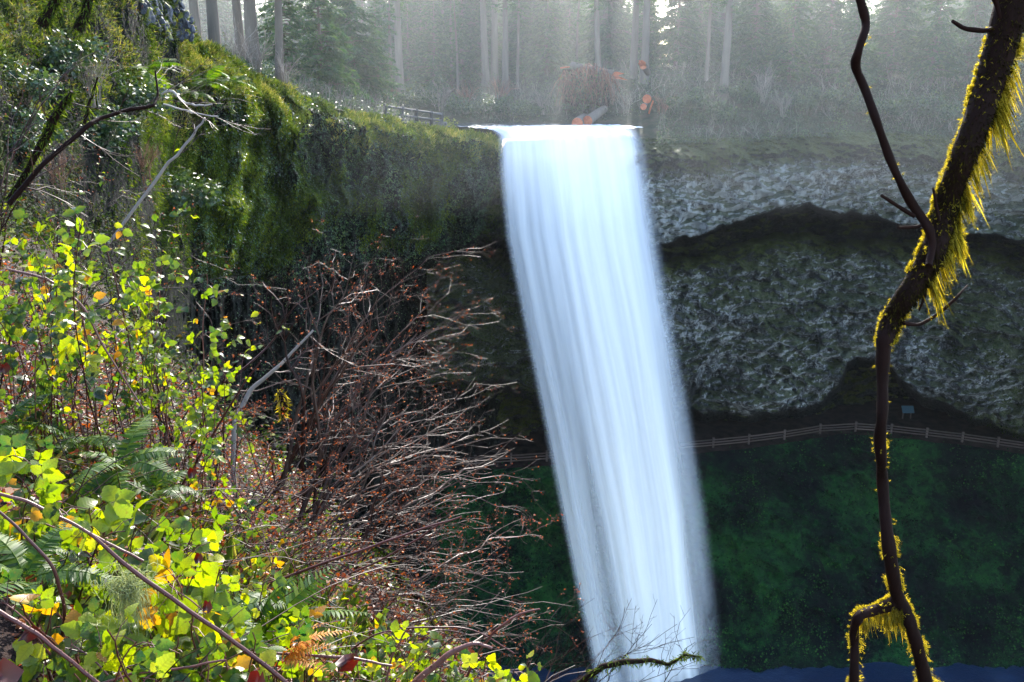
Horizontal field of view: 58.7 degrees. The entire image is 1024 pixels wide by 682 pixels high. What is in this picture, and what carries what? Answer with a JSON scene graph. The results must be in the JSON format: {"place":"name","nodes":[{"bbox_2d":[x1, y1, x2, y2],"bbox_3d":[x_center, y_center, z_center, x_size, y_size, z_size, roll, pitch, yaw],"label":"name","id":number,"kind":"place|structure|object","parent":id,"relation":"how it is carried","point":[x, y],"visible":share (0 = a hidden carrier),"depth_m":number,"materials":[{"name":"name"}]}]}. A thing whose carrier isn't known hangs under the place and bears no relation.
{"place":"outdoors","nodes":[
{"label":"outdoors","id":0,"kind":"place"},
{"bbox_2d":[0,232,488,681],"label":"bank","id":1,"kind":"structure","parent":0,"point":[7,639],"depth_m":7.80,"materials":[{"name":"green plant"}]},
{"bbox_2d":[0,433,75,581],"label":"bramble","id":2,"kind":"object","parent":1,"relation":"on","point":[47,492],"visible":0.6,"depth_m":2.95,"materials":[{"name":"plant"}]},
{"bbox_2d":[0,390,79,474],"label":"fern","id":3,"kind":"object","parent":1,"relation":"on","point":[20,408],"visible":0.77,"depth_m":4.51,"materials":[{"name":"green plant"}]},
{"bbox_2d":[0,354,81,471],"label":"bramble","id":4,"kind":"object","parent":1,"relation":"on","point":[66,394],"visible":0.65,"depth_m":4.67,"materials":[{"name":"plant"}]},
{"bbox_2d":[28,0,69,35],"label":"mossy tree","id":5,"kind":"object","parent":1,"relation":"on","point":[50,9],"visible":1,"depth_m":24.45,"materials":[{"name":"green plant"}]},
{"bbox_2d":[0,270,103,460],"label":"bramble","id":6,"kind":"object","parent":1,"relation":"on","point":[56,306],"visible":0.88,"depth_m":4.40,"materials":[{"name":"plant"}]},
{"bbox_2d":[0,516,120,625],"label":"fern","id":7,"kind":"object","parent":1,"relation":"on","point":[28,562],"visible":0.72,"depth_m":2.61,"materials":[{"name":"green plant"}]},
{"bbox_2d":[2,84,130,209],"bbox_3d":[-4.499,-1.981,9.350,1.553,1.270,0.484,3,16,9],"label":"mossy sapling","id":8,"kind":"object","parent":1,"relation":"on","point":[50,128],"visible":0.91,"depth_m":9.25,"materials":[{"name":"green plant"}]},
{"bbox_2d":[13,205,131,474],"bbox_3d":[-2.185,0.088,4.686,0.475,1.735,1.674,-9,18,-29],"label":"bramble","id":9,"kind":"object","parent":1,"relation":"on","point":[67,346],"visible":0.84,"depth_m":4.76,"materials":[{"name":"plant"}]},
{"bbox_2d":[0,1,151,268],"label":"bare shrub","id":10,"kind":"object","parent":1,"relation":"on","point":[13,150],"visible":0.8,"depth_m":10.22,"materials":[{"name":"brown plant"}]},
{"bbox_2d":[0,216,172,441],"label":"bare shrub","id":11,"kind":"object","parent":1,"relation":"on","point":[24,253],"visible":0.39,"depth_m":5.49,"materials":[{"name":"green plant"}]},
{"bbox_2d":[54,431,125,456],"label":"fern","id":12,"kind":"object","parent":1,"relation":"on","point":[97,439],"visible":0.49,"depth_m":4.81,"materials":[{"name":"green plant"}]},
{"bbox_2d":[13,485,167,634],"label":"bramble","id":13,"kind":"object","parent":1,"relation":"on","point":[119,515],"visible":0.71,"depth_m":2.70,"materials":[{"name":"plant"}]},
{"bbox_2d":[6,23,225,229],"bbox_3d":[-3.578,-2.018,8.367,0.878,1.838,2.141,9,18,29],"label":"bough","id":14,"kind":"object","parent":1,"relation":"on","point":[14,197],"visible":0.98,"depth_m":8.20,"materials":[{"name":"brown plant"}]},
{"bbox_2d":[108,79,233,243],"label":"dead branch","id":15,"kind":"object","parent":14,"relation":"attached to","point":[158,176],"visible":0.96,"depth_m":8.87,"materials":[{"name":"grey wood"}]},
{"bbox_2d":[63,413,189,510],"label":"fern","id":16,"kind":"object","parent":1,"relation":"on","point":[135,435],"visible":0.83,"depth_m":4.30,"materials":[{"name":"green plant"}]},
{"bbox_2d":[42,603,218,681],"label":"bramble","id":17,"kind":"object","parent":1,"relation":"on","point":[121,650],"visible":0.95,"depth_m":2.27,"materials":[{"name":"plant"}]},
{"bbox_2d":[0,609,98,681],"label":"bramble cane","id":18,"kind":"object","parent":17,"relation":"attached to","point":[44,639],"visible":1,"depth_m":2.01,"materials":[{"name":"brown plant"}]},
{"bbox_2d":[88,544,176,635],"bbox_3d":[-0.998,0.669,2.376,0.218,0.266,0.137,0,16,0],"label":"beard lichen","id":19,"kind":"object","parent":17,"relation":"hanging from","point":[130,590],"visible":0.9,"depth_m":2.37},
{"bbox_2d":[97,303,183,481],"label":"bramble","id":20,"kind":"object","parent":1,"relation":"on","point":[150,357],"visible":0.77,"depth_m":5.22,"materials":[{"name":"plant"}]},
{"bbox_2d":[27,120,286,322],"bbox_3d":[-3.727,-1.235,9.432,2.679,2.072,1.592,-3,16,-11],"label":"bare shrub","id":21,"kind":"object","parent":1,"relation":"on","point":[157,229],"visible":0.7,"depth_m":9.33,"materials":[{"name":"brown plant"}]},
{"bbox_2d":[95,255,220,507],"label":"bramble","id":22,"kind":"object","parent":1,"relation":"on","point":[132,294],"visible":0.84,"depth_m":5.14,"materials":[{"name":"plant"}]},
{"bbox_2d":[77,536,250,677],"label":"bramble","id":23,"kind":"object","parent":1,"relation":"on","point":[239,619],"visible":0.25,"depth_m":2.57,"materials":[{"name":"plant"}]},
{"bbox_2d":[88,532,287,681],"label":"bramble cane","id":24,"kind":"object","parent":1,"relation":"on","point":[270,669],"visible":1,"depth_m":2.27,"materials":[{"name":"brown plant"}]},
{"bbox_2d":[125,531,252,681],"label":"bramble","id":25,"kind":"object","parent":1,"relation":"on","point":[172,627],"visible":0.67,"depth_m":2.54,"materials":[{"name":"plant"}]},
{"bbox_2d":[95,200,288,458],"bbox_3d":[-2.283,0.005,6.403,1.429,1.907,1.006,0,16,0],"label":"shrub","id":26,"kind":"object","parent":1,"relation":"on","point":[127,232],"visible":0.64,"depth_m":6.41,"materials":[{"name":"green plant"}]},
{"bbox_2d":[156,506,228,606],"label":"bramble","id":27,"kind":"object","parent":1,"relation":"on","point":[196,537],"visible":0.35,"depth_m":3.39,"materials":[{"name":"plant"}]},
{"bbox_2d":[0,187,388,593],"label":"undergrowth","id":28,"kind":"object","parent":1,"relation":"on","point":[131,317],"visible":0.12,"depth_m":12.03,"materials":[{"name":"green plant"}]},
{"bbox_2d":[153,349,242,518],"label":"bramble","id":29,"kind":"object","parent":1,"relation":"on","point":[211,423],"visible":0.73,"depth_m":5.46,"materials":[{"name":"plant"}]},
{"bbox_2d":[159,419,255,544],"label":"bramble","id":30,"kind":"object","parent":1,"relation":"on","point":[210,443],"visible":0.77,"depth_m":4.85,"materials":[{"name":"plant"}]},
{"bbox_2d":[131,592,287,681],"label":"bramble","id":31,"kind":"object","parent":1,"relation":"on","point":[239,673],"visible":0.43,"depth_m":2.54,"materials":[{"name":"plant"}]},
{"bbox_2d":[4,396,415,681],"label":"grass","id":32,"kind":"structure","parent":1,"relation":"on","point":[231,551],"depth_m":4.84,"materials":[{"name":"green plant"}]},
{"bbox_2d":[112,454,206,534],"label":"fern","id":33,"kind":"object","parent":32,"relation":"on","point":[150,481],"visible":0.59,"depth_m":4.59,"materials":[{"name":"green plant"}]},
{"bbox_2d":[281,621,353,675],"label":"dead fern","id":34,"kind":"object","parent":32,"relation":"on","point":[294,651],"visible":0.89,"depth_m":2.75,"materials":[{"name":"orange plant"}]},
{"bbox_2d":[158,583,286,656],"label":"fern","id":35,"kind":"object","parent":1,"relation":"on","point":[253,602],"visible":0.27,"depth_m":3.31,"materials":[{"name":"green plant"}]},
{"bbox_2d":[208,347,276,536],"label":"bramble","id":36,"kind":"object","parent":1,"relation":"on","point":[224,390],"visible":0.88,"depth_m":5.64,"materials":[{"name":"plant"}]},
{"bbox_2d":[0,271,493,681],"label":"ground cover","id":37,"kind":"object","parent":1,"relation":"on","point":[13,481],"visible":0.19,"depth_m":5.55,"materials":[{"name":"green plant"}]},
{"bbox_2d":[0,568,152,681],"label":"bramble","id":38,"kind":"object","parent":37,"relation":"on","point":[48,603],"visible":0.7,"depth_m":2.34,"materials":[{"name":"plant"}]},
{"bbox_2d":[222,485,298,584],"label":"bramble","id":39,"kind":"object","parent":1,"relation":"on","point":[240,502],"visible":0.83,"depth_m":4.76,"materials":[{"name":"plant"}]},
{"bbox_2d":[230,556,336,681],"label":"bramble","id":40,"kind":"object","parent":1,"relation":"on","point":[279,580],"visible":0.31,"depth_m":3.27,"materials":[{"name":"plant"}]},
{"bbox_2d":[228,289,352,512],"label":"shrub stem","id":41,"kind":"object","parent":1,"relation":"on","point":[248,394],"visible":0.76,"depth_m":6.96,"materials":[{"name":"grey plant"}]},
{"bbox_2d":[255,605,326,681],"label":"bramble","id":42,"kind":"object","parent":1,"relation":"on","point":[282,627],"visible":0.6,"depth_m":2.70,"materials":[{"name":"plant"}]},
{"bbox_2d":[207,396,380,552],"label":"bare shrub","id":43,"kind":"object","parent":1,"relation":"on","point":[339,471],"visible":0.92,"depth_m":6.05,"materials":[{"name":"brown plant"}]},
{"bbox_2d":[0,238,611,681],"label":"brushwood","id":44,"kind":"object","parent":1,"relation":"on","point":[230,562],"visible":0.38,"depth_m":4.86,"materials":[{"name":"brown plant"}]},
{"bbox_2d":[255,564,372,649],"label":"fern","id":45,"kind":"object","parent":1,"relation":"on","point":[294,597],"visible":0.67,"depth_m":3.33,"materials":[{"name":"green plant"}]},
{"bbox_2d":[147,202,498,523],"bbox_3d":[-1.476,0.090,7.358,3.120,2.406,1.469,-10,19,-31],"label":"bare shrub","id":46,"kind":"object","parent":1,"relation":"on","point":[314,356],"visible":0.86,"depth_m":7.29,"materials":[{"name":"brown plant"}]},
{"bbox_2d":[239,492,433,622],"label":"bare shrub","id":47,"kind":"object","parent":1,"relation":"on","point":[312,553],"visible":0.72,"depth_m":5.45,"materials":[{"name":"brown plant"}]},
{"bbox_2d":[321,648,388,681],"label":"bramble","id":48,"kind":"object","parent":1,"relation":"on","point":[369,668],"visible":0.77,"depth_m":3.33,"materials":[{"name":"plant"}]},
{"bbox_2d":[254,263,518,557],"bbox_3d":[-1.204,0.309,7.681,1.656,2.088,2.894,10,19,32],"label":"bare shrub","id":49,"kind":"object","parent":1,"relation":"on","point":[349,394],"visible":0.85,"depth_m":7.51,"materials":[{"name":"brown plant"}]},
{"bbox_2d":[359,618,420,681],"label":"bramble","id":50,"kind":"object","parent":1,"relation":"on","point":[370,644],"visible":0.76,"depth_m":3.77,"materials":[{"name":"plant"}]},
{"bbox_2d":[260,366,531,572],"bbox_3d":[-0.894,1.024,7.390,2.282,1.637,1.136,-15,22,-42],"label":"bare shrub","id":51,"kind":"object","parent":1,"relation":"on","point":[357,477],"visible":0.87,"depth_m":7.33,"materials":[{"name":"brown plant"}]},
{"bbox_2d":[399,624,470,681],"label":"bramble","id":52,"kind":"object","parent":1,"relation":"on","point":[416,654],"visible":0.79,"depth_m":3.69,"materials":[{"name":"plant"}]},
{"bbox_2d":[318,390,559,574],"bbox_3d":[-0.732,1.241,7.098,1.243,1.528,2.375,11,20,34],"label":"bare shrub","id":53,"kind":"object","parent":1,"relation":"on","point":[398,511],"visible":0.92,"depth_m":6.97,"materials":[{"name":"brown plant"}]},
{"bbox_2d":[322,504,563,625],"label":"bare shrub","id":54,"kind":"object","parent":1,"relation":"on","point":[460,554],"visible":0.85,"depth_m":6.62,"materials":[{"name":"brown plant"}]},
{"bbox_2d":[329,537,583,663],"bbox_3d":[-0.430,1.890,6.052,2.380,1.342,0.841,-8,18,-26],"label":"bare shrub","id":55,"kind":"object","parent":1,"relation":"on","point":[436,601],"visible":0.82,"depth_m":6.05,"materials":[{"name":"brown plant"}]},
{"bbox_2d":[444,653,539,681],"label":"bramble","id":56,"kind":"object","parent":1,"relation":"on","point":[493,665],"visible":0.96,"depth_m":3.52,"materials":[{"name":"plant"}]},
{"bbox_2d":[507,593,726,681],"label":"bare shrub","id":57,"kind":"object","parent":1,"relation":"on","point":[625,655],"visible":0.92,"depth_m":6.74,"materials":[{"name":"brown plant"}]},
{"bbox_2d":[577,646,705,681],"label":"mossy branch","id":58,"kind":"object","parent":1,"relation":"on","point":[598,669],"visible":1,"depth_m":6.01,"materials":[{"name":"green plant"}]},
{"bbox_2d":[0,0,500,619],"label":"cliff","id":59,"kind":"structure","parent":0,"point":[396,322],"depth_m":66.51,"materials":[{"name":"plant"}]},
{"bbox_2d":[0,50,63,106],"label":"leafy shrub","id":60,"kind":"object","parent":59,"relation":"on","point":[33,81],"visible":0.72,"depth_m":21.68,"materials":[{"name":"green plant"}]},
{"bbox_2d":[2,102,67,155],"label":"leafy shrub","id":61,"kind":"object","parent":59,"relation":"on","point":[40,115],"visible":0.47,"depth_m":20.31,"materials":[{"name":"green plant"}]},
{"bbox_2d":[39,27,108,81],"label":"leafy shrub","id":62,"kind":"object","parent":59,"relation":"on","point":[62,57],"visible":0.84,"depth_m":25.66,"materials":[{"name":"green plant"}]},
{"bbox_2d":[0,0,212,374],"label":"ivy","id":63,"kind":"object","parent":59,"relation":"attached to","point":[74,204],"visible":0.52,"depth_m":26.84,"materials":[{"name":"green plant"}]},
{"bbox_2d":[77,101,143,154],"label":"leafy shrub","id":64,"kind":"object","parent":59,"relation":"on","point":[107,131],"visible":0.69,"depth_m":27.29,"materials":[{"name":"green plant"}]},
{"bbox_2d":[112,65,185,118],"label":"leafy shrub","id":65,"kind":"object","parent":59,"relation":"on","point":[139,95],"visible":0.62,"depth_m":30.39,"materials":[{"name":"green plant"}]},
{"bbox_2d":[165,164,225,215],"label":"leafy shrub","id":66,"kind":"object","parent":59,"relation":"on","point":[179,201],"visible":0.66,"depth_m":36.91,"materials":[{"name":"green plant"}]},
{"bbox_2d":[0,0,497,287],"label":"moss","id":67,"kind":"object","parent":59,"relation":"on","point":[168,136],"visible":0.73,"depth_m":55.28,"materials":[{"name":"green plant"}]},
{"bbox_2d":[0,0,505,180],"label":"grass","id":68,"kind":"structure","parent":59,"relation":"on","point":[431,129],"depth_m":47.67,"materials":[{"name":"green plant"}]},
{"bbox_2d":[243,0,262,70],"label":"conifer tree","id":69,"kind":"object","parent":59,"relation":"on","point":[250,17],"visible":0.42,"depth_m":62.15,"materials":[{"name":"grey plant"}]},
{"bbox_2d":[189,43,504,435],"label":"moss","id":70,"kind":"object","parent":59,"relation":"attached to","point":[381,193],"visible":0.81,"depth_m":70.00,"materials":[{"name":"green plant"}]},
{"bbox_2d":[450,122,641,129],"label":"river","id":71,"kind":"structure","parent":0,"point":[494,126],"depth_m":98.70,"materials":[{"name":"grey liquid"}]},
{"bbox_2d":[500,125,693,681],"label":"waterfall","id":72,"kind":"structure","parent":0,"point":[581,184],"depth_m":89.58,"materials":[{"name":"liquid"}]},
{"bbox_2d":[199,39,1023,142],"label":"forest floor","id":73,"kind":"structure","parent":0,"point":[646,121],"depth_m":104.21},
{"bbox_2d":[256,0,328,88],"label":"conifer tree","id":74,"kind":"object","parent":73,"relation":"on","point":[290,49],"visible":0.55,"depth_m":75.57,"materials":[{"name":"plant"}]},
{"bbox_2d":[286,0,375,107],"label":"conifer tree","id":75,"kind":"object","parent":73,"relation":"on","point":[316,51],"visible":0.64,"depth_m":79.29,"materials":[{"name":"green plant"}]},
{"bbox_2d":[317,0,406,102],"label":"conifer tree","id":76,"kind":"object","parent":73,"relation":"on","point":[363,58],"visible":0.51,"depth_m":91.75,"materials":[{"name":"plant"}]},
{"bbox_2d":[365,0,404,101],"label":"conifer tree","id":77,"kind":"object","parent":73,"relation":"on","point":[385,67],"visible":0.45,"depth_m":98.84,"materials":[{"name":"plant"}]},
{"bbox_2d":[381,0,416,92],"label":"conifer tree","id":78,"kind":"object","parent":73,"relation":"on","point":[398,5],"visible":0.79,"depth_m":106.20,"materials":[{"name":"grey wood"}]},
{"bbox_2d":[404,0,462,93],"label":"conifer tree","id":79,"kind":"object","parent":73,"relation":"on","point":[429,76],"visible":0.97,"depth_m":117.70,"materials":[{"name":"plant"}]},
{"bbox_2d":[474,0,499,86],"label":"conifer tree","id":80,"kind":"object","parent":73,"relation":"on","point":[484,44],"visible":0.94,"depth_m":119.57,"materials":[{"name":"grey wood"}]},
{"bbox_2d":[492,0,522,95],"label":"conifer tree","id":81,"kind":"object","parent":73,"relation":"on","point":[505,64],"visible":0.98,"depth_m":112.00,"materials":[{"name":"grey wood"}]},
{"bbox_2d":[519,0,573,76],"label":"conifer tree","id":82,"kind":"object","parent":73,"relation":"on","point":[551,43],"visible":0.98,"depth_m":118.83,"materials":[{"name":"plant"}]},
{"bbox_2d":[545,55,625,112],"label":"brush pile","id":83,"kind":"object","parent":73,"relation":"on","point":[594,88],"visible":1,"depth_m":102.66,"materials":[{"name":"red plant"}]},
{"bbox_2d":[182,0,1023,88],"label":"forest","id":84,"kind":"object","parent":73,"relation":"on","point":[618,53],"visible":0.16,"depth_m":123.71,"materials":[{"name":"plant"}]},
{"bbox_2d":[221,32,1023,143],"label":"undergrowth","id":85,"kind":"object","parent":73,"relation":"on","point":[248,65],"visible":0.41,"depth_m":102.88,"materials":[{"name":"green plant"}]},
{"bbox_2d":[272,54,1023,141],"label":"brushwood","id":86,"kind":"object","parent":73,"relation":"on","point":[395,111],"visible":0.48,"depth_m":101.44,"materials":[{"name":"grey plant"}]},
{"bbox_2d":[639,0,716,70],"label":"conifer tree","id":87,"kind":"object","parent":73,"relation":"on","point":[684,25],"visible":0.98,"depth_m":116.58,"materials":[{"name":"plant"}]},
{"bbox_2d":[685,98,740,124],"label":"leafy shrub","id":88,"kind":"object","parent":73,"relation":"on","point":[722,114],"visible":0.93,"depth_m":100.33,"materials":[{"name":"green plant"}]},
{"bbox_2d":[711,0,742,101],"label":"conifer tree","id":89,"kind":"object","parent":73,"relation":"on","point":[725,63],"visible":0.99,"depth_m":103.45,"materials":[{"name":"grey wood"}]},
{"bbox_2d":[711,0,789,78],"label":"conifer tree","id":90,"kind":"object","parent":73,"relation":"on","point":[754,50],"visible":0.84,"depth_m":110.89,"materials":[{"name":"plant"}]},
{"bbox_2d":[753,0,825,82],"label":"conifer tree","id":91,"kind":"object","parent":73,"relation":"on","point":[791,56],"visible":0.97,"depth_m":107.71,"materials":[{"name":"plant"}]},
{"bbox_2d":[797,0,869,72],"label":"conifer tree","id":92,"kind":"object","parent":73,"relation":"on","point":[827,32],"visible":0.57,"depth_m":112.87,"materials":[{"name":"plant"}]},
{"bbox_2d":[820,0,888,88],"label":"conifer tree","id":93,"kind":"object","parent":73,"relation":"on","point":[851,28],"visible":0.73,"depth_m":105.90,"materials":[{"name":"plant"}]},
{"bbox_2d":[862,0,929,82],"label":"conifer tree","id":94,"kind":"object","parent":73,"relation":"on","point":[892,46],"visible":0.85,"depth_m":108.96,"materials":[{"name":"plant"}]},
{"bbox_2d":[880,89,928,119],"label":"leafy shrub","id":95,"kind":"object","parent":73,"relation":"on","point":[899,103],"visible":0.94,"depth_m":100.78,"materials":[{"name":"green plant"}]},
{"bbox_2d":[898,0,971,85],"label":"conifer tree","id":96,"kind":"object","parent":73,"relation":"on","point":[934,34],"visible":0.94,"depth_m":106.53,"materials":[{"name":"plant"}]},
{"bbox_2d":[915,91,965,123],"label":"leafy shrub","id":97,"kind":"object","parent":73,"relation":"on","point":[947,113],"visible":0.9,"depth_m":99.99,"materials":[{"name":"green plant"}]},
{"bbox_2d":[936,0,993,81],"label":"conifer tree","id":98,"kind":"object","parent":73,"relation":"on","point":[975,19],"visible":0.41,"depth_m":109.01,"materials":[{"name":"plant"}]},
{"bbox_2d":[400,434,1023,672],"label":"slope","id":99,"kind":"structure","parent":0,"point":[691,489],"depth_m":100.28,"materials":[{"name":"green plant"}]},
{"bbox_2d":[407,431,1023,672],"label":"ground cover","id":100,"kind":"object","parent":99,"relation":"on","point":[817,577],"visible":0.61,"depth_m":99.51,"materials":[{"name":"green plant"}]},
{"bbox_2d":[421,396,1023,474],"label":"path","id":101,"kind":"structure","parent":0,"point":[695,429],"depth_m":110.13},
{"bbox_2d":[677,421,1023,451],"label":"trail fence","id":102,"kind":"object","parent":101,"relation":"on","point":[997,444],"visible":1,"depth_m":107.89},
{"bbox_2d":[427,132,1023,439],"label":"cliff","id":103,"kind":"structure","parent":0,"point":[707,316],"depth_m":101.42,"materials":[{"name":"grey stone"}]},
{"bbox_2d":[426,131,1023,438],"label":"moss","id":104,"kind":"object","parent":103,"relation":"on","point":[515,313],"visible":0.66,"depth_m":97.10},
{"bbox_2d":[470,662,1023,681],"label":"pool","id":105,"kind":"structure","parent":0,"point":[894,672],"depth_m":96.04,"materials":[{"name":"blue liquid"}]},
{"bbox_2d":[846,0,1023,681],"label":"mossy limb","id":106,"kind":"object","parent":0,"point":[985,114],"visible":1,"depth_m":3.09,"materials":[{"name":"brown plant"}]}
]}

